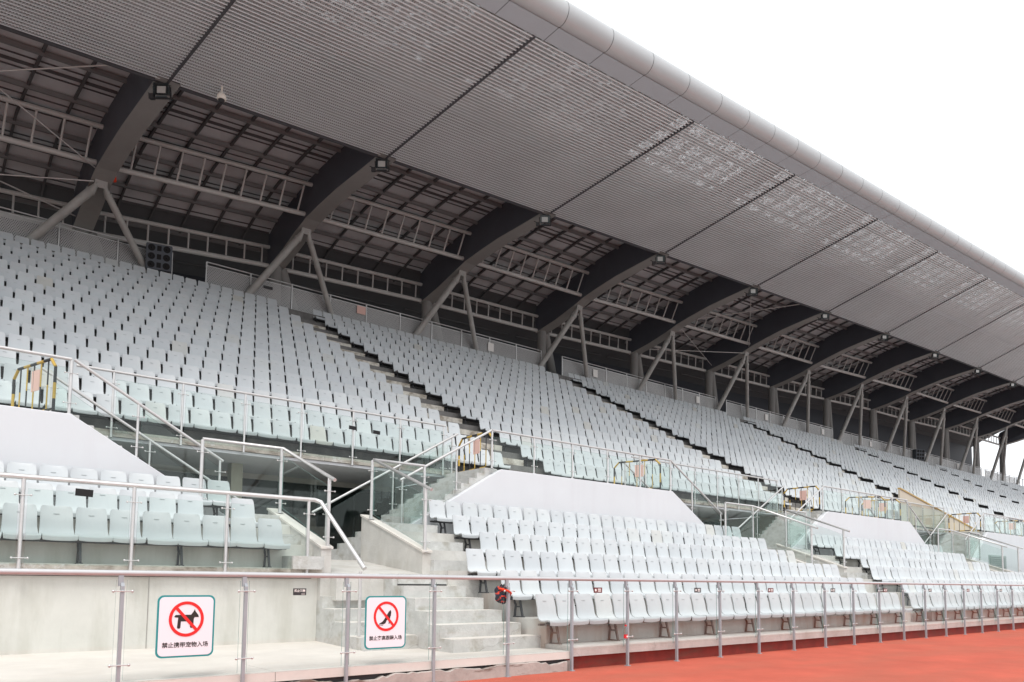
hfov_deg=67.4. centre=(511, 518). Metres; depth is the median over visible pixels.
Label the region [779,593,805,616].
stadium seat
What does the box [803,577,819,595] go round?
stadium seat
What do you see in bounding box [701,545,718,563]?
stadium seat
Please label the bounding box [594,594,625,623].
stadium seat
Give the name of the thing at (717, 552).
stadium seat
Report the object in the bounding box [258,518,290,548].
stadium seat
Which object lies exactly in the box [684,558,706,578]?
stadium seat
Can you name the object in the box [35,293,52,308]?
stadium seat
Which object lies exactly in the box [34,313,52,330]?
stadium seat
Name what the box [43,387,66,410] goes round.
stadium seat
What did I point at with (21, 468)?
stadium seat
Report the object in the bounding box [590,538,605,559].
stadium seat
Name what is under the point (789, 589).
stadium seat
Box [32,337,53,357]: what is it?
stadium seat
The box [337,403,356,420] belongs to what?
stadium seat
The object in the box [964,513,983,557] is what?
handrail
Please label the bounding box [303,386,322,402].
stadium seat
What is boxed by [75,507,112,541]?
stadium seat
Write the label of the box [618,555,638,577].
stadium seat
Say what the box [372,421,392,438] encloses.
stadium seat
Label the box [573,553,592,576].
stadium seat
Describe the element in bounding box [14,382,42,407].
stadium seat
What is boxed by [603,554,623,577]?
stadium seat
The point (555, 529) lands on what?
stadium seat
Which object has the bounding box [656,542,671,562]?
stadium seat
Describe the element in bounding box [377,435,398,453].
stadium seat
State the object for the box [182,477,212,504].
stadium seat
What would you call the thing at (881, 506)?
barrier gate
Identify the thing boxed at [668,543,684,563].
stadium seat
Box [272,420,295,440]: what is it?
stadium seat
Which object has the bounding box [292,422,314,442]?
stadium seat
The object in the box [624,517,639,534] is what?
stadium seat
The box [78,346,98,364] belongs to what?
stadium seat
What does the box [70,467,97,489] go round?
stadium seat
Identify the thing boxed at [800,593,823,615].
stadium seat
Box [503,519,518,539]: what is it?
stadium seat
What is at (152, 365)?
stadium seat
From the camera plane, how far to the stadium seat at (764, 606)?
19.30 m
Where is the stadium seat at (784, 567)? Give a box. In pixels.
[779,562,794,580]
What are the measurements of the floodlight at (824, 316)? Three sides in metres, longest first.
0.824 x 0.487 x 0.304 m
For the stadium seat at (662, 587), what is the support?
on the seat frame at (520, 606)
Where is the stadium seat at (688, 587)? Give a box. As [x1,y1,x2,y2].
[681,574,704,597]
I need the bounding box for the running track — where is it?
[458,628,1023,681]
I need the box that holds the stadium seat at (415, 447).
[408,439,428,457]
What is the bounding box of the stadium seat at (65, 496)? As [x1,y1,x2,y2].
[55,484,85,516]
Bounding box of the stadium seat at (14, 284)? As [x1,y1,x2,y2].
[6,277,23,291]
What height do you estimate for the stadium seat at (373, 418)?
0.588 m
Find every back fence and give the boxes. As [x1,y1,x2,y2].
[0,206,172,275]
[205,261,541,366]
[561,356,715,410]
[726,400,832,438]
[840,430,912,457]
[925,453,981,475]
[985,469,1015,483]
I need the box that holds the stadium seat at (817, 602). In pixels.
[810,593,835,614]
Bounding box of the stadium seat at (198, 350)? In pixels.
[190,344,204,360]
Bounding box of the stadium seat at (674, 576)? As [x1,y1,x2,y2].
[667,574,690,597]
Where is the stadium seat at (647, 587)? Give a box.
[639,573,660,597]
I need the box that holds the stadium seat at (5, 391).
[0,380,14,403]
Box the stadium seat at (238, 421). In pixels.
[233,414,256,435]
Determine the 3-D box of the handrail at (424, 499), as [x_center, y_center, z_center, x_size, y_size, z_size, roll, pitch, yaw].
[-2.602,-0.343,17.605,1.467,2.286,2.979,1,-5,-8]
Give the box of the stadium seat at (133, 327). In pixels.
[123,320,138,336]
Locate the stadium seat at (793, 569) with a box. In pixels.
[788,562,803,579]
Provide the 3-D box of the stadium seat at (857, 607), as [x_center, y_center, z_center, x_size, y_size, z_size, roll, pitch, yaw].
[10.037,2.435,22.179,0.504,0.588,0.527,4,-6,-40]
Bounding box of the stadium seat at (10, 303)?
[2,296,21,312]
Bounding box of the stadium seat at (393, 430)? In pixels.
[387,423,406,440]
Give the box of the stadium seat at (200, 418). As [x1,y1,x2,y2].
[190,408,214,429]
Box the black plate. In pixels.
[75,488,93,496]
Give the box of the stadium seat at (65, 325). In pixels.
[55,317,73,334]
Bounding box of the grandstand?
[0,239,1023,681]
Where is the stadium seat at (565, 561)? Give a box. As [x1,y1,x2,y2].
[556,552,574,576]
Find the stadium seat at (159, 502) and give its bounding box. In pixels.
[149,492,175,521]
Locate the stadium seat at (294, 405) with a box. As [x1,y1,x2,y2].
[288,395,308,412]
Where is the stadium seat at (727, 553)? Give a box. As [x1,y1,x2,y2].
[722,546,740,564]
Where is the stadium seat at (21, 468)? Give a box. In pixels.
[6,462,36,491]
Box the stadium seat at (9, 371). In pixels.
[3,363,30,385]
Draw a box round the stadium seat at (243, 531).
[230,516,263,547]
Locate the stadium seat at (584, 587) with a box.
[575,572,595,598]
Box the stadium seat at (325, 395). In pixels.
[318,389,336,405]
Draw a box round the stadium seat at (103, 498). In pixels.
[88,487,117,518]
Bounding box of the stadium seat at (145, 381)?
[136,369,159,388]
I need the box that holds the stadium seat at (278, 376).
[270,369,287,385]
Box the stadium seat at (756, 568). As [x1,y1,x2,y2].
[750,561,764,579]
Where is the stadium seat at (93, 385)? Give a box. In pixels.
[81,375,106,396]
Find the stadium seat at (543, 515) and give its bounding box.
[537,509,550,528]
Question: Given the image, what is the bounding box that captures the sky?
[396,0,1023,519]
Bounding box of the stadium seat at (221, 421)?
[212,411,236,432]
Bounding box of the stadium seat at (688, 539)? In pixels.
[683,532,701,550]
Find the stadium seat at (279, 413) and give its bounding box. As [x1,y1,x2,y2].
[272,405,294,424]
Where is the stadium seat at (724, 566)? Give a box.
[718,559,741,578]
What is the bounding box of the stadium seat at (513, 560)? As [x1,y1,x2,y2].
[504,550,522,575]
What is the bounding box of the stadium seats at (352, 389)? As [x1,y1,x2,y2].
[0,231,1023,610]
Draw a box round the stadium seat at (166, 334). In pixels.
[159,328,173,343]
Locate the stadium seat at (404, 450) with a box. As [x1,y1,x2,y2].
[393,437,413,455]
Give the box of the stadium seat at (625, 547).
[618,540,632,561]
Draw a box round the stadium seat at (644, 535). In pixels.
[639,529,655,547]
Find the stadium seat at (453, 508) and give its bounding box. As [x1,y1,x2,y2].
[445,501,469,522]
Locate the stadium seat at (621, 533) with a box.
[615,527,631,546]
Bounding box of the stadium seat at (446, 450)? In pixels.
[437,444,457,461]
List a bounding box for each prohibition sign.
[155,595,214,657]
[364,596,405,649]
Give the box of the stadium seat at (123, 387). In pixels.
[106,379,126,400]
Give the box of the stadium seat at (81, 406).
[71,390,97,414]
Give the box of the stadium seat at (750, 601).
[744,593,771,617]
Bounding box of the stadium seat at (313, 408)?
[305,398,325,415]
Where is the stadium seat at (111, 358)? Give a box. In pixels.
[101,350,120,368]
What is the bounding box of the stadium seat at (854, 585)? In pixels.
[847,578,865,594]
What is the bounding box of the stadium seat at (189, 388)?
[178,376,200,395]
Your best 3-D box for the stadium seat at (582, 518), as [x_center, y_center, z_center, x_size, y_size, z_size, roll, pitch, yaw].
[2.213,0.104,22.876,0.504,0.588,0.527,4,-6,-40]
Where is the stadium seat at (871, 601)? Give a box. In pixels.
[865,593,888,612]
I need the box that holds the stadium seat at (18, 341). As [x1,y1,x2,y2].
[8,333,29,352]
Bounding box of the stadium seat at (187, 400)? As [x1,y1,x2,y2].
[173,390,196,410]
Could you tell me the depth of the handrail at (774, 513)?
27.15 m
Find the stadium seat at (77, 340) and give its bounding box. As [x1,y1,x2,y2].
[66,331,88,349]
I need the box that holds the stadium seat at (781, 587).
[774,576,789,595]
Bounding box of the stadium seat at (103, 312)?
[93,305,108,320]
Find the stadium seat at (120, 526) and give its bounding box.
[109,509,145,542]
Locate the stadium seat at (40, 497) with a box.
[25,482,53,515]
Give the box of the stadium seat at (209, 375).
[201,368,221,385]
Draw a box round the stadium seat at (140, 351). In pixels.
[129,343,149,360]
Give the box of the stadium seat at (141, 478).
[129,473,153,500]
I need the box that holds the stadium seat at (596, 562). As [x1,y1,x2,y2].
[589,554,608,577]
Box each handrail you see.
[0,345,78,414]
[0,472,366,635]
[42,367,237,497]
[74,359,225,513]
[76,364,447,475]
[197,437,336,548]
[311,433,457,548]
[367,458,432,551]
[399,429,492,522]
[489,429,672,490]
[621,459,649,487]
[631,456,779,512]
[671,460,723,525]
[724,502,817,563]
[732,485,784,537]
[785,509,849,566]
[788,486,823,547]
[822,485,909,521]
[865,495,944,532]
[904,500,930,543]
[925,512,948,544]
[937,528,1007,572]
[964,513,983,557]
[968,532,1022,571]
[983,512,1023,536]
[995,516,1023,534]
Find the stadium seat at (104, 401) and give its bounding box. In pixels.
[96,394,122,417]
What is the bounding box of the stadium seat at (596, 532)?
[589,525,604,545]
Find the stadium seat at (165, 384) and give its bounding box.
[157,373,179,392]
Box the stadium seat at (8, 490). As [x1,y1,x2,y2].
[0,480,18,512]
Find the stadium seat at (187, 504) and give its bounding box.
[178,494,203,523]
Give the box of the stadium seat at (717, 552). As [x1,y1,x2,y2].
[711,546,729,564]
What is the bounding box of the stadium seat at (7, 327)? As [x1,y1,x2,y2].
[0,318,18,336]
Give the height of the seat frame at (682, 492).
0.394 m
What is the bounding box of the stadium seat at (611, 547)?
[604,539,618,560]
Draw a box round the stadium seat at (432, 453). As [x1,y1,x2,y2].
[423,442,441,459]
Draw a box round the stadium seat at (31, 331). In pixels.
[22,323,41,341]
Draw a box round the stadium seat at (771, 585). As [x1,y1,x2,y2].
[764,576,778,593]
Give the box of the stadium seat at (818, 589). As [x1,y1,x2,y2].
[813,577,829,595]
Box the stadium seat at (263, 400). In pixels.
[254,389,274,407]
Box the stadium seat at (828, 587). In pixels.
[821,577,839,595]
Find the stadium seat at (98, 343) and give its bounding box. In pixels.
[88,335,106,352]
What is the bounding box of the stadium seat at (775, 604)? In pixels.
[768,593,791,616]
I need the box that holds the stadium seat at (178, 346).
[172,340,187,356]
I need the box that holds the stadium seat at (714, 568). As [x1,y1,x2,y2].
[708,559,730,578]
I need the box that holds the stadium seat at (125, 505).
[119,489,146,519]
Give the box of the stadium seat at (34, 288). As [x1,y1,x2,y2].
[26,281,42,296]
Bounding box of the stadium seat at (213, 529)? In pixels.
[202,515,236,546]
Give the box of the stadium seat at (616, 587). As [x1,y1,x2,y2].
[609,572,625,593]
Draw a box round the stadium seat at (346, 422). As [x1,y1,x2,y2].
[340,416,361,434]
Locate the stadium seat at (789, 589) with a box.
[784,576,800,596]
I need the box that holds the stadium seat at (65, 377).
[56,371,82,392]
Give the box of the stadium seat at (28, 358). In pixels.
[18,352,40,370]
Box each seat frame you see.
[0,256,302,327]
[0,300,362,375]
[0,366,455,439]
[0,403,508,469]
[0,513,257,527]
[0,536,285,567]
[3,243,278,311]
[4,281,343,354]
[5,337,415,411]
[8,265,315,336]
[9,312,379,386]
[11,251,290,318]
[13,292,358,364]
[15,386,478,459]
[16,275,329,345]
[16,353,434,422]
[19,326,396,398]
[19,492,230,515]
[313,318,539,373]
[326,326,559,381]
[337,334,567,389]
[350,343,588,397]
[364,352,597,405]
[379,362,613,413]
[394,372,629,422]
[409,383,646,431]
[425,393,664,441]
[430,520,732,543]
[442,405,683,453]
[454,537,762,560]
[460,417,695,460]
[472,574,841,592]
[479,430,708,468]
[484,555,797,573]
[500,444,743,484]
[510,595,868,616]
[521,458,765,497]
[538,611,902,644]
[543,474,789,510]
[570,380,719,416]
[584,387,732,422]
[597,395,742,429]
[612,402,756,435]
[627,410,783,445]
[642,418,798,452]
[657,427,810,460]
[673,436,817,464]
[690,445,842,475]
[708,454,855,482]
[727,464,852,486]
[766,485,783,490]
[786,496,897,512]
[806,508,889,518]
[810,546,930,558]
[835,557,951,568]
[842,470,935,489]
[873,581,1007,591]
[904,594,961,605]
[912,606,1023,621]
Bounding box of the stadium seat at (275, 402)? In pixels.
[271,392,289,410]
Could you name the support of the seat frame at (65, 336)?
on the grandstand
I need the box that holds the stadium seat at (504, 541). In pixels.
[496,533,522,556]
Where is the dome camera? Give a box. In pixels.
[217,86,226,103]
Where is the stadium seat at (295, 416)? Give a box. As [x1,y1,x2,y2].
[290,408,311,427]
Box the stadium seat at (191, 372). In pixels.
[182,364,203,382]
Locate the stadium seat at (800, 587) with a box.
[794,576,809,593]
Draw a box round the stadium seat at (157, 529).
[142,511,178,544]
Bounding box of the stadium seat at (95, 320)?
[85,313,101,328]
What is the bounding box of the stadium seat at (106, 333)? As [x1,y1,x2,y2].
[96,326,113,342]
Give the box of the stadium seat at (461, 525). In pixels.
[452,515,478,537]
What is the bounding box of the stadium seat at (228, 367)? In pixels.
[221,360,236,377]
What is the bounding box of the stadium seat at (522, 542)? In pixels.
[514,534,539,557]
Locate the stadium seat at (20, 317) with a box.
[12,309,31,326]
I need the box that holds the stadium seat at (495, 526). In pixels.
[487,517,512,538]
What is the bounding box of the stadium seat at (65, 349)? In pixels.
[56,342,79,360]
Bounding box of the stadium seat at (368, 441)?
[361,433,382,451]
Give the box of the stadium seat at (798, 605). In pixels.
[790,593,815,615]
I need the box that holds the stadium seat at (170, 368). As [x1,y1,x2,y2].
[163,361,180,379]
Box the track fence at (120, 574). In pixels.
[0,568,1023,681]
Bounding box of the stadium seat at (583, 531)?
[577,524,590,544]
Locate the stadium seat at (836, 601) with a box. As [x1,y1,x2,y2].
[829,593,851,613]
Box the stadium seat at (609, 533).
[602,526,618,545]
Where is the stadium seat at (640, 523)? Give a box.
[634,518,650,535]
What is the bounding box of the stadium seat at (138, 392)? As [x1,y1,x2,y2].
[129,383,153,403]
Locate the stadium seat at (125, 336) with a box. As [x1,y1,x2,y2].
[116,329,132,346]
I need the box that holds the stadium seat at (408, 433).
[401,426,421,442]
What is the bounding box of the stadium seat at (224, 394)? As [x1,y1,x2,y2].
[217,383,238,401]
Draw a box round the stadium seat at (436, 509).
[428,499,452,521]
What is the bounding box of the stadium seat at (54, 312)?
[45,305,62,321]
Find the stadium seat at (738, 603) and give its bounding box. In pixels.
[731,593,756,617]
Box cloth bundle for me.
[494,584,511,603]
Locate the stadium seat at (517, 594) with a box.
[500,570,532,599]
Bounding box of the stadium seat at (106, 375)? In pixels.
[91,362,115,381]
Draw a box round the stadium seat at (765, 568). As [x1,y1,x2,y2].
[760,561,771,575]
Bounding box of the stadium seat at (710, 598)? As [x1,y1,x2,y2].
[704,593,733,619]
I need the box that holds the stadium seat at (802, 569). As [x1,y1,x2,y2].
[797,563,812,579]
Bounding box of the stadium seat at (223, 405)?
[215,396,237,416]
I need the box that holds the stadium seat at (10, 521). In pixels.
[0,503,41,539]
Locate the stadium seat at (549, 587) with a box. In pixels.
[539,571,560,598]
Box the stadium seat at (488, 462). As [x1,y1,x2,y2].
[478,450,497,466]
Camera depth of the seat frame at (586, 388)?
47.67 m
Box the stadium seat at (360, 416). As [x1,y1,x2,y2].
[352,406,371,422]
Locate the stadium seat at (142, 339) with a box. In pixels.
[135,333,151,349]
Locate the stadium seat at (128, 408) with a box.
[121,398,147,420]
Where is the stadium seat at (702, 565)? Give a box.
[696,558,719,578]
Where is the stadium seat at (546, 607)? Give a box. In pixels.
[535,594,569,625]
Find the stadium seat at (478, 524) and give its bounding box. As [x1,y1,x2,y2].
[470,516,495,536]
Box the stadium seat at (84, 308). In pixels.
[74,301,90,316]
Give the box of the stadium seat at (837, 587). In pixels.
[830,577,843,592]
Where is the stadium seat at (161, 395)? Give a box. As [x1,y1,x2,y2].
[152,386,175,407]
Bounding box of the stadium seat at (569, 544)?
[561,537,587,558]
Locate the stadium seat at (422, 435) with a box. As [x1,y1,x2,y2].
[415,428,435,443]
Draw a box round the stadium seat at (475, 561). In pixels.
[466,548,495,575]
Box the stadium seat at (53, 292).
[45,286,61,300]
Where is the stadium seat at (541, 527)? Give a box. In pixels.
[534,521,548,542]
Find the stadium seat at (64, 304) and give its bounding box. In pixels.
[55,297,71,312]
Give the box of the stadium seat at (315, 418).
[307,411,328,429]
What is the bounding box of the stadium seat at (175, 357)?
[167,350,183,367]
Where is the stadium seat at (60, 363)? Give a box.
[44,356,65,372]
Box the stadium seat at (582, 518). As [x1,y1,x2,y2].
[576,513,589,531]
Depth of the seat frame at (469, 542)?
18.75 m
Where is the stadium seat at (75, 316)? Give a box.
[65,309,82,324]
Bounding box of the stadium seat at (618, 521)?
[612,516,627,533]
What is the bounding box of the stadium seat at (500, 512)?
[493,505,507,523]
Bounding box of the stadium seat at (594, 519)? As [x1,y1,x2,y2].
[589,514,602,532]
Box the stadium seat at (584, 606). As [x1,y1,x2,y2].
[574,594,607,623]
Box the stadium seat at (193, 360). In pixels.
[186,353,201,370]
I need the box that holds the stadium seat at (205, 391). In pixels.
[198,380,220,398]
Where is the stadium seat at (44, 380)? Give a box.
[30,367,56,389]
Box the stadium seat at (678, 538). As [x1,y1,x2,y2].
[672,532,690,549]
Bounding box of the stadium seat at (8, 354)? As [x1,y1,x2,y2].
[0,349,18,366]
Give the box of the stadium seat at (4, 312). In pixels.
[0,306,8,319]
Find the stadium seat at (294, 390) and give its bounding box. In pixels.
[287,383,304,400]
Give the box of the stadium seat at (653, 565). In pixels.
[646,556,667,578]
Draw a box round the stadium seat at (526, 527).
[519,520,533,541]
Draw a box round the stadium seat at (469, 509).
[462,502,486,522]
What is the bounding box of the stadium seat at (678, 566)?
[671,557,693,576]
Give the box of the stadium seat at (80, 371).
[68,358,92,377]
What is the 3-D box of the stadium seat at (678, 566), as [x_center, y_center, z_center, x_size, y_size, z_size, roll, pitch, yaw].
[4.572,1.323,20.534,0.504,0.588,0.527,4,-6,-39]
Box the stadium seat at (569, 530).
[563,523,576,543]
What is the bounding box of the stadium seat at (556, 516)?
[550,510,563,529]
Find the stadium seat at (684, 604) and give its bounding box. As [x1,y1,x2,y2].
[678,593,705,620]
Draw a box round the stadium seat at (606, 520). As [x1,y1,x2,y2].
[601,515,614,531]
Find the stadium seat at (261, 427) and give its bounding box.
[253,417,276,437]
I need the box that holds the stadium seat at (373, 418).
[367,408,386,425]
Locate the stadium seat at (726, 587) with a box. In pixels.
[719,575,743,596]
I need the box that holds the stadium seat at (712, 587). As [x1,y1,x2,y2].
[707,574,730,596]
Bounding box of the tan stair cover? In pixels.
[897,488,974,531]
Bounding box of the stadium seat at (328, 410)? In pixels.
[321,401,340,417]
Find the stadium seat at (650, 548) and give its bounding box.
[643,542,658,560]
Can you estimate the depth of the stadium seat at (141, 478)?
15.24 m
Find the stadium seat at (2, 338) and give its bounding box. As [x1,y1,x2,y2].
[0,332,4,345]
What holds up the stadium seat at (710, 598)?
on the seat frame at (616, 630)
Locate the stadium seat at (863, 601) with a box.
[857,593,877,612]
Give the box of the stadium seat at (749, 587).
[742,575,767,595]
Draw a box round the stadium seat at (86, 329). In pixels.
[76,322,94,338]
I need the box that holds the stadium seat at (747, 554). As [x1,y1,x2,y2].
[741,548,760,565]
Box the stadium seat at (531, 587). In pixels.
[520,570,541,598]
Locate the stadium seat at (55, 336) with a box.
[44,327,66,344]
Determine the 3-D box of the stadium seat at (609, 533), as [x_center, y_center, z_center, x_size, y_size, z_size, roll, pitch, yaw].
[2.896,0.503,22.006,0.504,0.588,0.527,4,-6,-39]
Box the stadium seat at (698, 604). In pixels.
[690,593,717,619]
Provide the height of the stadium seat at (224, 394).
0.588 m
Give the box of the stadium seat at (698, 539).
[693,533,711,550]
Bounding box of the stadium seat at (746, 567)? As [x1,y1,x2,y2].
[740,560,753,577]
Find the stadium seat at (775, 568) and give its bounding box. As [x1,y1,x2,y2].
[770,562,784,579]
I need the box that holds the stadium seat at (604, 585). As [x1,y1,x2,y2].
[592,572,611,598]
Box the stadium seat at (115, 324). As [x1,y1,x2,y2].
[104,317,120,332]
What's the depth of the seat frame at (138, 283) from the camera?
31.06 m
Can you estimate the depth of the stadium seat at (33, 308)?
22.45 m
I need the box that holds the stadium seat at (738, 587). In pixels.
[730,575,754,594]
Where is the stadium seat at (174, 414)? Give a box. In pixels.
[168,405,193,426]
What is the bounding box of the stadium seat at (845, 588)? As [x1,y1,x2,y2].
[839,577,857,595]
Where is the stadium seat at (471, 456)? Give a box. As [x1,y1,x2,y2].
[465,448,484,464]
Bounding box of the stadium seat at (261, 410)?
[254,402,275,421]
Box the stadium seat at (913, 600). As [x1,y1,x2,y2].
[908,593,929,610]
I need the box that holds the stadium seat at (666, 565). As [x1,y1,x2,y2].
[659,557,681,578]
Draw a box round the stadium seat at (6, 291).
[0,285,12,299]
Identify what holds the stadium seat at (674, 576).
on the seat frame at (520, 606)
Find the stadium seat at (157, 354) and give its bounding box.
[148,347,165,363]
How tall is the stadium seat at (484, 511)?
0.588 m
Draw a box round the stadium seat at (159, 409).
[145,401,170,423]
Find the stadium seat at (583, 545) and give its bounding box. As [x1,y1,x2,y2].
[576,538,591,559]
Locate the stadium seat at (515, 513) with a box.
[508,506,522,525]
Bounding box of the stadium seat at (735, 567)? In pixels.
[729,560,741,575]
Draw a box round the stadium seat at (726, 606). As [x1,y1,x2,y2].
[721,593,746,618]
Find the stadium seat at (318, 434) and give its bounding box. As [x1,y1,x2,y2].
[310,425,332,444]
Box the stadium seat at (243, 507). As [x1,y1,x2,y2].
[231,498,257,526]
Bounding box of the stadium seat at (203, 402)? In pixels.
[194,393,217,413]
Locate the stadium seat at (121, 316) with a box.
[111,309,126,323]
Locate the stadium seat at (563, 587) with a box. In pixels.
[557,571,578,598]
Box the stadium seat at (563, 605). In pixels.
[555,594,588,624]
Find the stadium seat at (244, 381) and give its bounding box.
[237,374,257,391]
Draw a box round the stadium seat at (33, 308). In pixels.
[24,300,42,316]
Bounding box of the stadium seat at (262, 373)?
[254,366,270,382]
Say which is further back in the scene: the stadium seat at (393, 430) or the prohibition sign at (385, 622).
the stadium seat at (393, 430)
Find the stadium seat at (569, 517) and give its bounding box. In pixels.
[563,512,576,530]
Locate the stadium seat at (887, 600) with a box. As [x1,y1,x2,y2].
[882,593,901,611]
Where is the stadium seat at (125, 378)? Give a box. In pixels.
[115,366,137,385]
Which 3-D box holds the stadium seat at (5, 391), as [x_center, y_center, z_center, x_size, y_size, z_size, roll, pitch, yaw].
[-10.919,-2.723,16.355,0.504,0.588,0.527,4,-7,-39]
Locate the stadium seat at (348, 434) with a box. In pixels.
[344,430,366,449]
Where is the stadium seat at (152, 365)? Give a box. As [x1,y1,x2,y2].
[143,357,164,375]
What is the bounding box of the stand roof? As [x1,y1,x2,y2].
[0,0,1023,484]
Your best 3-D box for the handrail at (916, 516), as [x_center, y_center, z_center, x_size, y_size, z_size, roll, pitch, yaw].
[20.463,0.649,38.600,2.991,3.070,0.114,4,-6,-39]
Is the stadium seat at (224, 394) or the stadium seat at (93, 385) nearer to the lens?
the stadium seat at (93, 385)
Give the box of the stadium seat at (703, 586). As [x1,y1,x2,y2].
[694,574,717,596]
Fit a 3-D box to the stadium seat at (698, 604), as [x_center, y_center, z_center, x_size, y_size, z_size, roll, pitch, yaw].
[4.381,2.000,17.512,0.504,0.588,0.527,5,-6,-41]
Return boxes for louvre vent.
[988,555,1006,569]
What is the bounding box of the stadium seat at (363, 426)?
[356,419,376,436]
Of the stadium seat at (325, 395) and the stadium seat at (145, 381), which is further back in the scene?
the stadium seat at (325, 395)
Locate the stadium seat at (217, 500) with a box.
[207,480,230,506]
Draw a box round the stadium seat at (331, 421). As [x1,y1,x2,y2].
[324,414,345,431]
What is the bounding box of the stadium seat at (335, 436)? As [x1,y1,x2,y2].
[327,428,349,447]
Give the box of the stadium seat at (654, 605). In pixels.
[645,594,674,621]
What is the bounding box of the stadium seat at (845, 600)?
[840,593,863,613]
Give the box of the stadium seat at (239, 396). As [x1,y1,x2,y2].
[236,386,257,404]
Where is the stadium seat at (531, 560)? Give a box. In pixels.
[523,551,541,576]
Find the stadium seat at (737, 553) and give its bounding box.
[731,547,750,565]
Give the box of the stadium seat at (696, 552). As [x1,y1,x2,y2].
[690,545,707,563]
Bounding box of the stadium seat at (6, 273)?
[0,267,15,280]
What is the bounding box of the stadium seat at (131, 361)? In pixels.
[122,354,140,372]
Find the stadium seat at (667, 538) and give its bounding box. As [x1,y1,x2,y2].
[661,531,679,548]
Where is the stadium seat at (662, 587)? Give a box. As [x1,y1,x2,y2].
[653,573,674,596]
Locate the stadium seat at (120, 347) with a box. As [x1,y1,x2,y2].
[109,339,126,356]
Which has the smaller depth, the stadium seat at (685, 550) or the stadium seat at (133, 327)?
the stadium seat at (685, 550)
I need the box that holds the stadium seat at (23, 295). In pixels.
[15,288,32,303]
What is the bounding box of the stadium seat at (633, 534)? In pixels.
[627,528,643,547]
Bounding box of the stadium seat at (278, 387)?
[271,380,288,397]
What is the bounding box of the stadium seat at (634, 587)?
[623,573,651,597]
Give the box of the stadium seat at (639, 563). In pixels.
[632,556,653,577]
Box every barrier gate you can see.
[11,358,56,411]
[458,431,490,471]
[614,459,660,489]
[783,485,820,512]
[845,496,885,518]
[861,499,900,520]
[948,513,980,531]
[995,520,1023,535]
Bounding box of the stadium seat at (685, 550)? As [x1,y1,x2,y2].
[679,544,696,563]
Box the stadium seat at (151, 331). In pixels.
[141,324,156,340]
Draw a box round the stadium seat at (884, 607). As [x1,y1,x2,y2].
[874,593,896,612]
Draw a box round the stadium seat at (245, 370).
[238,363,253,379]
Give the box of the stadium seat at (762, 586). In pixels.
[754,576,778,594]
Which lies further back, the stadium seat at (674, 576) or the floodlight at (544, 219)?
the floodlight at (544, 219)
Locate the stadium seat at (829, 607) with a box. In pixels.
[820,593,844,614]
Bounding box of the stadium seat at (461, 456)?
[453,446,471,463]
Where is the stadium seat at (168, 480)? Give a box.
[156,475,180,502]
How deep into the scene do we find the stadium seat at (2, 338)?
19.24 m
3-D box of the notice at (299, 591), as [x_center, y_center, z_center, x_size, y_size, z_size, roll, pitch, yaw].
[-2.948,1.013,10.657,0.190,0.095,0.011,4,-6,-39]
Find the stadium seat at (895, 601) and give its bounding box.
[890,593,912,611]
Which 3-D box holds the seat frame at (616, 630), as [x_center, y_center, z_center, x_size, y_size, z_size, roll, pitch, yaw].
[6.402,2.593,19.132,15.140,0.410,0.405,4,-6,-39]
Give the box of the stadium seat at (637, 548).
[631,541,646,561]
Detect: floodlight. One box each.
[148,82,171,99]
[370,158,388,171]
[534,215,550,225]
[650,255,665,264]
[744,288,757,295]
[817,313,829,320]
[878,335,888,340]
[929,353,938,358]
[972,369,980,373]
[1007,383,1015,387]
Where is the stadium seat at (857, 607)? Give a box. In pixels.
[848,593,871,613]
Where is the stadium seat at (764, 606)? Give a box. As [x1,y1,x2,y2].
[756,593,782,617]
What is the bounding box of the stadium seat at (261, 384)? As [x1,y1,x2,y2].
[254,377,274,394]
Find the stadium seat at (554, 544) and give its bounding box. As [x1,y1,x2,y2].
[546,536,572,556]
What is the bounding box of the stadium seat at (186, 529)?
[173,513,207,545]
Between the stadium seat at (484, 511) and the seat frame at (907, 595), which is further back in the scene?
the seat frame at (907, 595)
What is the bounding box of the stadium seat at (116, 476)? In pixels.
[100,470,126,498]
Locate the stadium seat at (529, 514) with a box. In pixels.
[523,508,536,527]
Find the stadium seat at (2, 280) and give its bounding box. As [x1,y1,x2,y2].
[0,276,3,285]
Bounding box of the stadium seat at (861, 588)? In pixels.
[855,578,874,595]
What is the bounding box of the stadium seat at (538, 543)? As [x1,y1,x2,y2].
[530,535,556,557]
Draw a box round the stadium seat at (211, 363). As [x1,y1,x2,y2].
[204,357,219,373]
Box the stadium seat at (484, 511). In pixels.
[478,504,492,520]
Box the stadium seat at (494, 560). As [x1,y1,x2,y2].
[485,549,504,575]
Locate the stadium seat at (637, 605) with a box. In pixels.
[629,594,659,621]
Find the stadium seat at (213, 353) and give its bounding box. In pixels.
[206,347,221,363]
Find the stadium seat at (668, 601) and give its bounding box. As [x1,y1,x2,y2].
[660,593,690,620]
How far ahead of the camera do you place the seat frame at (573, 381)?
48.25 m
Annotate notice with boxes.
[293,588,305,594]
[357,305,365,314]
[488,342,493,351]
[593,369,597,377]
[594,587,601,592]
[694,588,700,592]
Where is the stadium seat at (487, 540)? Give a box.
[479,532,503,556]
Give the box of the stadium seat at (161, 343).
[154,337,169,353]
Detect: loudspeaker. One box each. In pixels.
[145,242,172,276]
[912,449,924,460]
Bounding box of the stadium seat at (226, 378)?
[219,371,239,388]
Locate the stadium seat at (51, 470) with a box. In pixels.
[39,464,67,494]
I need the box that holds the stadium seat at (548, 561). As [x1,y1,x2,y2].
[540,552,557,576]
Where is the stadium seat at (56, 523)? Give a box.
[39,505,78,540]
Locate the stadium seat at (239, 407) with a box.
[234,399,256,418]
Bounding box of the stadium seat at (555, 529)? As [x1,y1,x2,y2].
[548,522,562,542]
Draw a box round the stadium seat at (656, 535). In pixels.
[651,530,667,547]
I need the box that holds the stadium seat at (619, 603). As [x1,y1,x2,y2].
[611,594,643,622]

